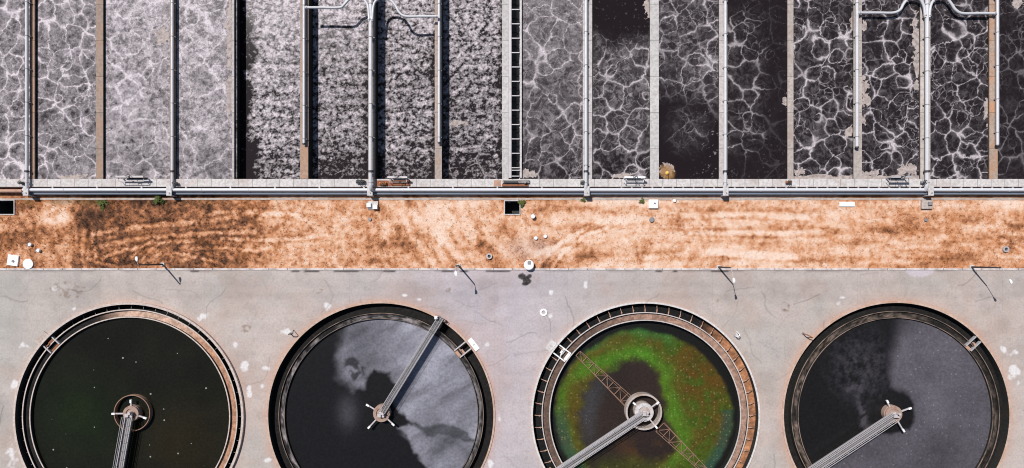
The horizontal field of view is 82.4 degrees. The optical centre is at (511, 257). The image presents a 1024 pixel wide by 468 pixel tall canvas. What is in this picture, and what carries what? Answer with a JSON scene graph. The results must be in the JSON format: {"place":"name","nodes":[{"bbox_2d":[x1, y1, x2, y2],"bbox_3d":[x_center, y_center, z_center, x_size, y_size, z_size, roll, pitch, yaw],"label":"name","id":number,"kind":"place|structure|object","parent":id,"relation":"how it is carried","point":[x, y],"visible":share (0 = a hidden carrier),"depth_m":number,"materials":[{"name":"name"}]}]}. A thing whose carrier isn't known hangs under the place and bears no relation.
{"place":"outdoors","nodes":[
{"label":"outdoors","id":0,"kind":"place"},
{"bbox_2d":[0,0,29,178],"bbox_3d":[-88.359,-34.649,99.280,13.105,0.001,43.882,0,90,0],"label":"water","id":1,"kind":"structure","parent":0,"point":[12,89],"depth_m":99.28,"materials":[{"name":"grey liquid"}]},
{"bbox_2d":[30,0,36,178],"bbox_3d":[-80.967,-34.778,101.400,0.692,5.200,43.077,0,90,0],"label":"divider wall","id":2,"kind":"structure","parent":0,"point":[33,90],"depth_m":98.80,"materials":[{"name":"concrete"}]},
{"bbox_2d":[24,0,31,188],"bbox_3d":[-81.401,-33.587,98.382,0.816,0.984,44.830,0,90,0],"label":"air pipe","id":3,"kind":"object","parent":2,"relation":"on","point":[27,103],"visible":1,"depth_m":98.12,"materials":[{"name":"metal"}]},
{"bbox_2d":[37,0,95,178],"bbox_3d":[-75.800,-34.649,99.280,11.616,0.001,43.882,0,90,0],"label":"water","id":4,"kind":"structure","parent":0,"point":[66,89],"depth_m":99.28,"materials":[{"name":"grey liquid"}]},
{"bbox_2d":[96,0,104,178],"bbox_3d":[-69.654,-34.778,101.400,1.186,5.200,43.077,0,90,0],"label":"divider wall","id":5,"kind":"structure","parent":0,"point":[100,89],"depth_m":98.80,"materials":[{"name":"concrete"}]},
{"bbox_2d":[105,0,169,178],"bbox_3d":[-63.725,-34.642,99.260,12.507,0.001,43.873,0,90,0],"label":"water","id":6,"kind":"structure","parent":0,"point":[137,87],"depth_m":99.26,"materials":[{"name":"grey liquid"}]},
{"bbox_2d":[170,0,176,178],"bbox_3d":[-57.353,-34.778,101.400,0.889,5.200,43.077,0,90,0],"label":"divider wall","id":7,"kind":"structure","parent":0,"point":[175,90],"depth_m":98.96,"materials":[{"name":"concrete"}]},
{"bbox_2d":[170,0,175,188],"bbox_3d":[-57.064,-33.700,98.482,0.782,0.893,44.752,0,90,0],"label":"air pipe","id":8,"kind":"object","parent":7,"relation":"on","point":[172,171],"visible":1,"depth_m":98.20,"materials":[{"name":"metal"}]},
{"bbox_2d":[177,0,236,178],"bbox_3d":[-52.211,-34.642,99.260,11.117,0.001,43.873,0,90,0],"label":"water","id":9,"kind":"structure","parent":0,"point":[204,89],"depth_m":99.26,"materials":[{"name":"grey liquid"}]},
{"bbox_2d":[232,0,239,178],"bbox_3d":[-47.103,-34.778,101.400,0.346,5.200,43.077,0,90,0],"label":"divider wall","id":10,"kind":"structure","parent":0,"point":[233,89],"depth_m":99.50,"materials":[{"name":"concrete"}]},
{"bbox_2d":[240,0,299,178],"bbox_3d":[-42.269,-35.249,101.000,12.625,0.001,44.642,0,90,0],"label":"water","id":11,"kind":"structure","parent":0,"point":[269,89],"depth_m":101.00,"materials":[{"name":"grey liquid"}]},
{"bbox_2d":[300,0,312,178],"bbox_3d":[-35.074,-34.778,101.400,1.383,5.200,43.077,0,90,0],"label":"divider wall","id":12,"kind":"structure","parent":0,"point":[309,75],"depth_m":98.86,"materials":[{"name":"concrete"}]},
{"bbox_2d":[300,146,307,178],"bbox_3d":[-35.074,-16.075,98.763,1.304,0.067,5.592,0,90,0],"label":"capping slab","id":13,"kind":"structure","parent":12,"relation":"on","point":[303,162],"depth_m":98.73,"materials":[{"name":"beige concrete"}]},
{"bbox_2d":[302,0,307,144],"bbox_3d":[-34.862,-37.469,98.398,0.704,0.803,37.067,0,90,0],"label":"air pipe","id":14,"kind":"object","parent":12,"relation":"on","point":[304,73],"visible":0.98,"depth_m":98.09,"materials":[{"name":"metal"}]},
{"bbox_2d":[313,0,367,178],"bbox_3d":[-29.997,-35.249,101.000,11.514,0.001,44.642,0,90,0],"label":"water","id":15,"kind":"structure","parent":0,"point":[340,93],"depth_m":101.00,"materials":[{"name":"grey liquid"}]},
{"bbox_2d":[368,0,377,178],"bbox_3d":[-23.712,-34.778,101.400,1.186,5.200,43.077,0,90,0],"label":"divider wall","id":16,"kind":"structure","parent":0,"point":[375,99],"depth_m":99.11,"materials":[{"name":"concrete"}]},
{"bbox_2d":[368,0,375,191],"bbox_3d":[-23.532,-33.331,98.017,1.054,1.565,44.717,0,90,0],"label":"air pipe","id":17,"kind":"object","parent":16,"relation":"on","point":[371,104],"visible":1,"depth_m":97.46,"materials":[{"name":"metal"}]},
{"bbox_2d":[304,0,369,20],"bbox_3d":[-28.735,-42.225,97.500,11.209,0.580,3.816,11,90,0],"label":"curved pipe","id":18,"kind":"object","parent":17,"relation":"attached to","point":[333,7],"visible":1,"depth_m":97.33,"materials":[{"name":"metal"}]},
{"bbox_2d":[371,0,437,20],"bbox_3d":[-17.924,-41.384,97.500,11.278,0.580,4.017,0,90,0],"label":"curved pipe","id":19,"kind":"object","parent":17,"relation":"attached to","point":[403,15],"visible":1,"depth_m":97.33,"materials":[{"name":"metal"}]},
{"bbox_2d":[378,0,434,178],"bbox_3d":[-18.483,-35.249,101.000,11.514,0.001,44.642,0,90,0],"label":"water","id":20,"kind":"structure","parent":0,"point":[406,96],"depth_m":101.00,"materials":[{"name":"grey liquid"}]},
{"bbox_2d":[435,0,442,178],"bbox_3d":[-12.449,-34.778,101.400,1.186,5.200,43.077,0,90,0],"label":"divider wall","id":21,"kind":"structure","parent":0,"point":[438,161],"depth_m":98.80,"materials":[{"name":"concrete"}]},
{"bbox_2d":[438,0,441,143],"bbox_3d":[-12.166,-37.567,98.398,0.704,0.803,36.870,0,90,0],"label":"air pipe","id":22,"kind":"object","parent":21,"relation":"on","point":[439,71],"visible":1,"depth_m":98.05,"materials":[{"name":"metal"}]},
{"bbox_2d":[443,0,501,178],"bbox_3d":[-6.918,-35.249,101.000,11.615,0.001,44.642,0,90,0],"label":"water","id":23,"kind":"structure","parent":0,"point":[472,89],"depth_m":101.00,"materials":[{"name":"grey liquid"}]},
{"bbox_2d":[502,0,508,178],"bbox_3d":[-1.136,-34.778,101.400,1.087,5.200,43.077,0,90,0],"label":"divider wall","id":24,"kind":"structure","parent":0,"point":[505,89],"depth_m":98.80,"materials":[{"name":"concrete"}]},
{"bbox_2d":[0,270,1023,467],"bbox_3d":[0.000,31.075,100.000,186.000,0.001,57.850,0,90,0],"label":"pavement","id":25,"kind":"structure","parent":0,"point":[248,321],"depth_m":100.00,"materials":[{"name":"concrete"}]},
{"bbox_2d":[35,331,47,344],"bbox_3d":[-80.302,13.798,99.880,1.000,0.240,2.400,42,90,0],"label":"access slab","id":26,"kind":"structure","parent":25,"relation":"on","point":[42,336],"depth_m":99.84,"materials":[{"name":"concrete"}]},
{"bbox_2d":[13,302,244,467],"bbox_3d":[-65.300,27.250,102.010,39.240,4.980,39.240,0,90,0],"label":"settling tank","id":27,"kind":"object","parent":25,"relation":"on","point":[51,344],"visible":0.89,"depth_m":100.30,"materials":[{"name":"concrete"}]},
{"bbox_2d":[33,318,228,467],"bbox_3d":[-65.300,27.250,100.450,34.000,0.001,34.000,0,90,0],"label":"water","id":28,"kind":"structure","parent":27,"relation":"in","point":[92,376],"depth_m":100.45,"materials":[{"name":"black liquid"}]},
{"bbox_2d":[111,394,152,467],"bbox_3d":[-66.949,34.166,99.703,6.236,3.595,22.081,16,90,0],"label":"scraper bridge","id":29,"kind":"structure","parent":27,"relation":"on","point":[132,412],"depth_m":99.34,"materials":[{"name":"grey metal"}]},
{"bbox_2d":[266,301,494,467],"bbox_3d":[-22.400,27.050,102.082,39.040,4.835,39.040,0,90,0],"label":"settling tank","id":30,"kind":"object","parent":25,"relation":"on","point":[306,341],"visible":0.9,"depth_m":100.66,"materials":[{"name":"concrete"}]},
{"bbox_2d":[286,319,477,467],"bbox_3d":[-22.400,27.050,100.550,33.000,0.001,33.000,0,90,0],"label":"water","id":31,"kind":"structure","parent":30,"relation":"in","point":[343,376],"depth_m":100.55,"materials":[{"name":"grey liquid"}]},
{"bbox_2d":[366,314,445,428],"bbox_3d":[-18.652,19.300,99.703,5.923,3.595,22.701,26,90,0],"label":"scraper bridge","id":32,"kind":"structure","parent":30,"relation":"on","point":[382,412],"depth_m":98.97,"materials":[{"name":"grey metal"}]},
{"bbox_2d":[468,338,479,350],"bbox_3d":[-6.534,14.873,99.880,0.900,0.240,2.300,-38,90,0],"label":"access slab","id":33,"kind":"structure","parent":25,"relation":"on","point":[473,344],"depth_m":99.84,"materials":[{"name":"white paint"}]},
{"bbox_2d":[0,268,1023,269],"bbox_3d":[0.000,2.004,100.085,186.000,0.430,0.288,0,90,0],"label":"kerb","id":34,"kind":"structure","parent":25,"relation":"on","point":[510,269],"depth_m":99.87,"materials":[{"name":"concrete"}]},
{"bbox_2d":[540,309,546,315],"bbox_3d":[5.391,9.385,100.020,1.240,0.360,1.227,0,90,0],"label":"vent pipe","id":35,"kind":"object","parent":25,"relation":"on","point":[541,310],"visible":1,"depth_m":99.84,"materials":[{"name":"white metal"}]},
{"bbox_2d":[545,339,556,351],"bbox_3d":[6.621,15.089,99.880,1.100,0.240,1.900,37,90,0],"label":"access slab","id":36,"kind":"structure","parent":25,"relation":"on","point":[549,347],"depth_m":99.84,"materials":[{"name":"concrete"}]},
{"bbox_2d":[531,302,759,467],"bbox_3d":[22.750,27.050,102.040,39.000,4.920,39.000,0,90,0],"label":"settling tank","id":37,"kind":"object","parent":25,"relation":"on","point":[719,342],"visible":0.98,"depth_m":100.40,"materials":[{"name":"concrete"}]},
{"bbox_2d":[549,351,706,467],"bbox_3d":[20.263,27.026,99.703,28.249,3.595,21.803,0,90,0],"label":"scraper bridge","id":38,"kind":"structure","parent":37,"relation":"on","point":[643,411],"depth_m":99.34,"materials":[{"name":"grey metal"}]},
{"bbox_2d":[782,301,1010,467],"bbox_3d":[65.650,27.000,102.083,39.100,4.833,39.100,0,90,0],"label":"settling tank","id":39,"kind":"object","parent":25,"relation":"on","point":[971,342],"visible":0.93,"depth_m":100.44,"materials":[{"name":"concrete"}]},
{"bbox_2d":[808,400,911,467],"bbox_3d":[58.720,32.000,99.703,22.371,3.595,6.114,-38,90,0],"label":"scraper bridge","id":40,"kind":"structure","parent":39,"relation":"on","point":[891,413],"depth_m":98.97,"materials":[{"name":"grey metal"}]},
{"bbox_2d":[799,318,990,467],"bbox_3d":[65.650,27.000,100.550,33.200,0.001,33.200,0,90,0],"label":"water","id":41,"kind":"structure","parent":39,"relation":"in","point":[859,375],"depth_m":100.55,"materials":[{"name":"grey liquid"}]},
{"bbox_2d":[0,188,1023,267],"bbox_3d":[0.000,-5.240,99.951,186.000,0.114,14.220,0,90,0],"label":"dirt strip","id":42,"kind":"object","parent":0,"point":[768,257],"visible":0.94,"depth_m":99.95,"materials":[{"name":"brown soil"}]},
{"bbox_2d":[0,200,14,214],"bbox_3d":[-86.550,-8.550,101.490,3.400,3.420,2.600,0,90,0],"label":"pit","id":43,"kind":"object","parent":42,"relation":"in","point":[7,207],"visible":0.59,"depth_m":101.53,"materials":[{"name":"concrete"}]},
{"bbox_2d":[7,254,19,265],"bbox_3d":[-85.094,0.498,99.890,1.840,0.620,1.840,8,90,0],"label":"manhole cover","id":44,"kind":"object","parent":42,"relation":"on","point":[12,260],"visible":1,"depth_m":99.70,"materials":[{"name":"white paint"}]},
{"bbox_2d":[23,259,33,268],"bbox_3d":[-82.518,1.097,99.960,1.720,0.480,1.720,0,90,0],"label":"manhole cover","id":45,"kind":"object","parent":42,"relation":"on","point":[28,263],"visible":1,"depth_m":99.72,"materials":[{"name":"white paint"}]},
{"bbox_2d":[23,186,35,196],"bbox_3d":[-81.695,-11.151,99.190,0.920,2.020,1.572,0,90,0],"label":"pipe saddle","id":46,"kind":"object","parent":42,"relation":"on","point":[25,192],"visible":1,"depth_m":98.25,"materials":[{"name":"concrete"}]},
{"bbox_2d":[97,199,107,210],"bbox_3d":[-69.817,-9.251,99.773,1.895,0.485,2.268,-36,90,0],"label":"weed","id":47,"kind":"object","parent":42,"relation":"on","point":[101,203],"visible":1,"depth_m":99.75,"materials":[{"name":"green plant"}]},
{"bbox_2d":[135,256,164,265],"bbox_3d":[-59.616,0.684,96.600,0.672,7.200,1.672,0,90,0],"label":"street lamp","id":48,"kind":"object","parent":42,"relation":"on","point":[161,264],"visible":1,"depth_m":94.99,"materials":[{"name":"metal"}]},
{"bbox_2d":[152,195,164,204],"bbox_3d":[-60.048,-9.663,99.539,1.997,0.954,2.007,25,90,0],"label":"weed","id":49,"kind":"object","parent":42,"relation":"on","point":[157,199],"visible":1,"depth_m":99.45,"materials":[{"name":"green plant"}]},
{"bbox_2d":[166,186,176,196],"bbox_3d":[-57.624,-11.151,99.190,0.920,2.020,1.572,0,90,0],"label":"pipe saddle","id":50,"kind":"object","parent":42,"relation":"on","point":[168,190],"visible":1,"depth_m":98.25,"materials":[{"name":"concrete"}]},
{"bbox_2d":[367,186,374,196],"bbox_3d":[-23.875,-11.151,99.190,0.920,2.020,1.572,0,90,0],"label":"pipe saddle","id":51,"kind":"object","parent":42,"relation":"on","point":[369,193],"visible":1,"depth_m":98.25,"materials":[{"name":"concrete"}]},
{"bbox_2d":[366,201,377,209],"bbox_3d":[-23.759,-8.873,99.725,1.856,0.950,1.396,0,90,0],"label":"concrete pad","id":52,"kind":"object","parent":42,"relation":"on","point":[371,205],"visible":1,"depth_m":99.70,"materials":[{"name":"white paint"}]},
{"bbox_2d":[454,264,460,275],"bbox_3d":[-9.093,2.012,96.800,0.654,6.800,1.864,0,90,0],"label":"street lamp","id":53,"kind":"object","parent":42,"relation":"on","point":[457,265],"visible":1,"depth_m":93.91,"materials":[{"name":"metal"}]},
{"bbox_2d":[0,198,1023,199],"bbox_3d":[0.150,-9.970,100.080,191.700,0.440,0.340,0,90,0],"label":"footing","id":54,"kind":"object","parent":42,"relation":"on","point":[511,198],"visible":1,"depth_m":99.86,"materials":[{"name":"concrete"}]},
{"bbox_2d":[504,200,520,214],"bbox_3d":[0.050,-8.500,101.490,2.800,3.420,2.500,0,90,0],"label":"pit","id":55,"kind":"object","parent":42,"relation":"in","point":[511,207],"visible":0.77,"depth_m":102.60,"materials":[{"name":"concrete"}]},
{"bbox_2d":[517,199,524,207],"bbox_3d":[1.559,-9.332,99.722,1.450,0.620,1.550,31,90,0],"label":"weed","id":56,"kind":"object","parent":42,"relation":"on","point":[521,202],"visible":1,"depth_m":99.65,"materials":[{"name":"green plant"}]},
{"bbox_2d":[22,192,1023,194],"bbox_3d":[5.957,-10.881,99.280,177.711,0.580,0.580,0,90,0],"label":"pipe","id":57,"kind":"object","parent":42,"relation":"on","point":[525,193],"visible":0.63,"depth_m":99.01,"materials":[{"name":"grey metal"}]},
{"bbox_2d":[0,189,22,192],"bbox_3d":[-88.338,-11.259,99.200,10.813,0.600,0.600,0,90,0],"label":"rusty pipe","id":58,"kind":"object","parent":57,"relation":"attached to","point":[11,191],"visible":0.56,"depth_m":99.01,"materials":[{"name":"metal"}]},
{"bbox_2d":[524,260,533,269],"bbox_3d":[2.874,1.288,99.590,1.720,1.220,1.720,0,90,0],"label":"vent tower","id":59,"kind":"structure","parent":42,"relation":"on","point":[528,264],"depth_m":99.10,"materials":[{"name":"white metal"}]},
{"bbox_2d":[583,186,589,196],"bbox_3d":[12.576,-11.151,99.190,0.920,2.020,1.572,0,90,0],"label":"pipe saddle","id":60,"kind":"object","parent":42,"relation":"on","point":[587,192],"visible":1,"depth_m":98.25,"materials":[{"name":"concrete"}]},
{"bbox_2d":[648,199,657,207],"bbox_3d":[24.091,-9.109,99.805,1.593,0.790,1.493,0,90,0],"label":"concrete pad","id":61,"kind":"object","parent":42,"relation":"on","point":[652,203],"visible":1,"depth_m":99.55,"materials":[{"name":"white paint"}]},
{"bbox_2d":[720,186,728,196],"bbox_3d":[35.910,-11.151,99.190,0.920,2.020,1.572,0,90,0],"label":"pipe saddle","id":62,"kind":"object","parent":42,"relation":"on","point":[725,191],"visible":1,"depth_m":98.25,"materials":[{"name":"concrete"}]},
{"bbox_2d":[717,265,734,282],"bbox_3d":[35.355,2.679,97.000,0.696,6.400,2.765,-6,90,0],"label":"street lamp","id":63,"kind":"object","parent":42,"relation":"on","point":[719,266],"visible":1,"depth_m":96.73,"materials":[{"name":"metal"}]},
{"bbox_2d":[839,202,854,206],"bbox_3d":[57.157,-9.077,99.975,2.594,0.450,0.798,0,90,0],"label":"concrete pad","id":64,"kind":"object","parent":42,"relation":"on","point":[846,204],"visible":1,"depth_m":99.75,"materials":[{"name":"white paint"}]},
{"bbox_2d":[920,199,932,208],"bbox_3d":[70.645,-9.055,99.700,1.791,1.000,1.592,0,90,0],"label":"concrete pad","id":65,"kind":"object","parent":42,"relation":"on","point":[926,203],"visible":1,"depth_m":99.50,"materials":[{"name":"white concrete"}]},
{"bbox_2d":[922,186,933,196],"bbox_3d":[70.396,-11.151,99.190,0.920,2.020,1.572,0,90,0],"label":"pipe saddle","id":66,"kind":"object","parent":42,"relation":"on","point":[930,190],"visible":1,"depth_m":98.25,"materials":[{"name":"concrete"}]},
{"bbox_2d":[969,265,1012,283],"bbox_3d":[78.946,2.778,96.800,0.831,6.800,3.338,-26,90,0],"label":"street lamp","id":67,"kind":"object","parent":42,"relation":"on","point":[973,267],"visible":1,"depth_m":96.63,"materials":[{"name":"metal"}]},
{"bbox_2d":[1002,246,1008,251],"bbox_3d":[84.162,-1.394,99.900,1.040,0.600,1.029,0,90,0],"label":"vent pipe","id":68,"kind":"object","parent":42,"relation":"on","point":[1005,248],"visible":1,"depth_m":99.60,"materials":[{"name":"metal"}]},
{"bbox_2d":[0,179,1023,187],"bbox_3d":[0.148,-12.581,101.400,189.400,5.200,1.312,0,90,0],"label":"end wall","id":69,"kind":"structure","parent":0,"point":[482,183],"depth_m":98.80,"materials":[{"name":"concrete"}]},
{"bbox_2d":[116,174,147,181],"bbox_3d":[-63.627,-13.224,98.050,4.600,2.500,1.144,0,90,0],"label":"gate hoist","id":70,"kind":"object","parent":69,"relation":"on","point":[129,176],"visible":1,"depth_m":97.30,"materials":[{"name":"paint"}]},
{"bbox_2d":[356,178,364,183],"bbox_3d":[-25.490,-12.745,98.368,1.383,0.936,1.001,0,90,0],"label":"valve","id":71,"kind":"object","parent":69,"relation":"on","point":[360,181],"visible":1,"depth_m":98.17,"materials":[{"name":"metal"}]},
{"bbox_2d":[376,180,409,185],"bbox_3d":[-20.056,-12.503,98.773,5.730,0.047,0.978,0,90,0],"label":"rusty plate","id":72,"kind":"object","parent":69,"relation":"on","point":[398,183],"visible":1,"depth_m":98.75,"materials":[{"name":"metal"}]},
{"bbox_2d":[387,175,407,182],"bbox_3d":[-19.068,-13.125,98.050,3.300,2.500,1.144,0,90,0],"label":"gate hoist","id":73,"kind":"object","parent":69,"relation":"on","point":[396,177],"visible":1,"depth_m":97.30,"materials":[{"name":"metal"}]},
{"bbox_2d":[494,180,500,185],"bbox_3d":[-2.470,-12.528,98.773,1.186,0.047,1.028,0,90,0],"label":"rusty plate","id":74,"kind":"object","parent":69,"relation":"on","point":[497,182],"visible":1,"depth_m":98.75,"materials":[{"name":"metal"}]},
{"bbox_2d":[502,180,529,185],"bbox_3d":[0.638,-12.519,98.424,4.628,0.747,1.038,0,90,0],"label":"channel gate","id":75,"kind":"structure","parent":69,"relation":"on","point":[517,181],"depth_m":98.40,"materials":[{"name":"grey metal"}]},
{"bbox_2d":[22,186,1023,191],"bbox_3d":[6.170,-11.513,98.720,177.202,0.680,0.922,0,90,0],"label":"pipe","id":76,"kind":"object","parent":69,"relation":"attached to","point":[704,189],"visible":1,"depth_m":98.52,"materials":[{"name":"metal"}]},
{"bbox_2d":[623,175,645,182],"bbox_3d":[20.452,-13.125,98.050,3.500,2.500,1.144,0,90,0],"label":"gate hoist","id":77,"kind":"object","parent":69,"relation":"attached to","point":[636,177],"visible":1,"depth_m":97.30,"materials":[{"name":"white paint"}]},
{"bbox_2d":[885,174,911,182],"bbox_3d":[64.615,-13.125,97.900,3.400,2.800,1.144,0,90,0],"label":"gate hoist","id":78,"kind":"object","parent":69,"relation":"on","point":[904,177],"visible":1,"depth_m":97.00,"materials":[{"name":"metal"}]},
{"bbox_2d":[511,0,518,178],"bbox_3d":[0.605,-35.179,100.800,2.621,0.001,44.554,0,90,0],"label":"water","id":79,"kind":"structure","parent":0,"point":[514,85],"depth_m":100.80,"materials":[{"name":"black liquid"}]},
{"bbox_2d":[519,0,582,178],"bbox_3d":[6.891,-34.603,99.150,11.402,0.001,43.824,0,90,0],"label":"water","id":80,"kind":"structure","parent":0,"point":[552,89],"depth_m":99.15,"materials":[{"name":"grey liquid"}]},
{"bbox_2d":[592,0,649,178],"bbox_3d":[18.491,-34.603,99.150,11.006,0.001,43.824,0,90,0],"label":"water","id":81,"kind":"structure","parent":0,"point":[620,89],"depth_m":99.15,"materials":[{"name":"grey liquid"}]},
{"bbox_2d":[550,321,737,467],"bbox_3d":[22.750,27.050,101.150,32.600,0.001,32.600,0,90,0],"label":"water","id":82,"kind":"structure","parent":0,"point":[681,376],"depth_m":101.15,"materials":[{"name":"green liquid"}]},
{"bbox_2d":[659,0,717,178],"bbox_3d":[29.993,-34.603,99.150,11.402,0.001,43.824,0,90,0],"label":"water","id":83,"kind":"structure","parent":0,"point":[688,89],"depth_m":99.15,"materials":[{"name":"black liquid"}]},
{"bbox_2d":[718,0,723,178],"bbox_3d":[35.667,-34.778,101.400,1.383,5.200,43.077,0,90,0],"label":"divider wall","id":84,"kind":"structure","parent":0,"point":[720,88],"depth_m":98.80,"materials":[{"name":"concrete"}]},
{"bbox_2d":[722,0,727,187],"bbox_3d":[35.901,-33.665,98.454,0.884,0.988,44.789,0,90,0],"label":"air pipe","id":85,"kind":"object","parent":84,"relation":"on","point":[725,101],"visible":1,"depth_m":98.12,"materials":[{"name":"metal"}]},
{"bbox_2d":[727,0,786,178],"bbox_3d":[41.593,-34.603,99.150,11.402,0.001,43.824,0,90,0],"label":"water","id":86,"kind":"structure","parent":0,"point":[757,89],"depth_m":99.15,"materials":[{"name":"black liquid"}]},
{"bbox_2d":[787,0,792,178],"bbox_3d":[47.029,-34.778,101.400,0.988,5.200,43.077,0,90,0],"label":"divider wall","id":87,"kind":"structure","parent":0,"point":[789,89],"depth_m":98.80,"materials":[{"name":"concrete"}]},
{"bbox_2d":[793,0,852,178],"bbox_3d":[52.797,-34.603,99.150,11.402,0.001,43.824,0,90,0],"label":"water","id":88,"kind":"structure","parent":0,"point":[822,89],"depth_m":99.15,"materials":[{"name":"black liquid"}]},
{"bbox_2d":[853,0,861,178],"bbox_3d":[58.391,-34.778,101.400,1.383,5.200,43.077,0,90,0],"label":"divider wall","id":89,"kind":"structure","parent":0,"point":[857,163],"depth_m":98.80,"materials":[{"name":"concrete"}]},
{"bbox_2d":[853,0,859,147],"bbox_3d":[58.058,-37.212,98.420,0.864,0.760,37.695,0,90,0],"label":"air pipe","id":90,"kind":"object","parent":89,"relation":"on","point":[856,70],"visible":1,"depth_m":98.16,"materials":[{"name":"metal"}]},
{"bbox_2d":[862,0,918,178],"bbox_3d":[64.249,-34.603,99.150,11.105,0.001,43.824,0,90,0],"label":"water","id":91,"kind":"structure","parent":0,"point":[890,95],"depth_m":99.15,"materials":[{"name":"black liquid"}]},
{"bbox_2d":[919,0,929,178],"bbox_3d":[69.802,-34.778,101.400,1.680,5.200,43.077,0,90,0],"label":"divider wall","id":92,"kind":"structure","parent":0,"point":[921,96],"depth_m":98.80,"materials":[{"name":"concrete"}]},
{"bbox_2d":[922,0,929,190],"bbox_3d":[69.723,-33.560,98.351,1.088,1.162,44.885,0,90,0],"label":"air pipe","id":93,"kind":"object","parent":92,"relation":"on","point":[926,171],"visible":1,"depth_m":98.02,"materials":[{"name":"metal"}]},
{"bbox_2d":[858,0,926,17],"bbox_3d":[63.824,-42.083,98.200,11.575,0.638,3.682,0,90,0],"label":"curved pipe","id":94,"kind":"object","parent":93,"relation":"attached to","point":[898,10],"visible":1,"depth_m":98.04,"materials":[{"name":"metal"}]},
{"bbox_2d":[929,0,997,17],"bbox_3d":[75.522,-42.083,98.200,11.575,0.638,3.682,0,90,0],"label":"curved pipe","id":95,"kind":"object","parent":93,"relation":"attached to","point":[955,9],"visible":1,"depth_m":98.01,"materials":[{"name":"metal"}]},
{"bbox_2d":[930,0,987,178],"bbox_3d":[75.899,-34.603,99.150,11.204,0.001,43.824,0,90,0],"label":"water","id":96,"kind":"structure","parent":0,"point":[958,96],"depth_m":99.15,"materials":[{"name":"black liquid"}]},
{"bbox_2d":[988,0,997,178],"bbox_3d":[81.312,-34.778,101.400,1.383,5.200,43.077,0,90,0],"label":"divider wall","id":97,"kind":"structure","parent":0,"point":[992,161],"depth_m":98.80,"materials":[{"name":"concrete"}]},
{"bbox_2d":[993,0,999,146],"bbox_3d":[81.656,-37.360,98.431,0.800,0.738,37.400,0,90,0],"label":"air pipe","id":98,"kind":"object","parent":97,"relation":"on","point":[997,98],"visible":1,"depth_m":98.23,"materials":[{"name":"metal"}]},
{"bbox_2d":[998,0,1023,178],"bbox_3d":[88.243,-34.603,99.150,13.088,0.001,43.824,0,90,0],"label":"water","id":99,"kind":"structure","parent":0,"point":[1011,97],"depth_m":99.15,"materials":[{"name":"black liquid"}]},
{"label":"ground","id":100,"kind":"structure","parent":0,"visible":0},
{"bbox_2d":[583,0,591,178],"bbox_3d":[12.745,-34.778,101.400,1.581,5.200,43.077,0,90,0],"label":"divider wall","id":101,"kind":"structure","parent":100,"relation":"on","point":[590,89],"depth_m":98.80,"materials":[{"name":"concrete"}]},
{"bbox_2d":[584,0,588,188],"bbox_3d":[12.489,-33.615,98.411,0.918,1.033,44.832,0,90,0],"label":"air pipe","id":102,"kind":"object","parent":101,"relation":"on","point":[586,98],"visible":1,"depth_m":98.09,"materials":[{"name":"metal"}]},
{"bbox_2d":[650,0,658,178],"bbox_3d":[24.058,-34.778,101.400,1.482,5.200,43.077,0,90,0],"label":"divider wall","id":103,"kind":"structure","parent":100,"relation":"on","point":[654,89],"depth_m":98.80,"materials":[{"name":"concrete"}]},
{"bbox_3d":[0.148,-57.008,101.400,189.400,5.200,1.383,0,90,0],"label":"end wall","id":104,"kind":"object","parent":100,"relation":"on","visible":0},
{"bbox_2d":[509,0,521,178],"bbox_3d":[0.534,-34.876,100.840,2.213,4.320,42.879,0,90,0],"label":"channel","id":105,"kind":"object","parent":104,"relation":"attached to","point":[510,95],"visible":0.97,"depth_m":98.75,"materials":[{"name":"concrete"}]}
]}

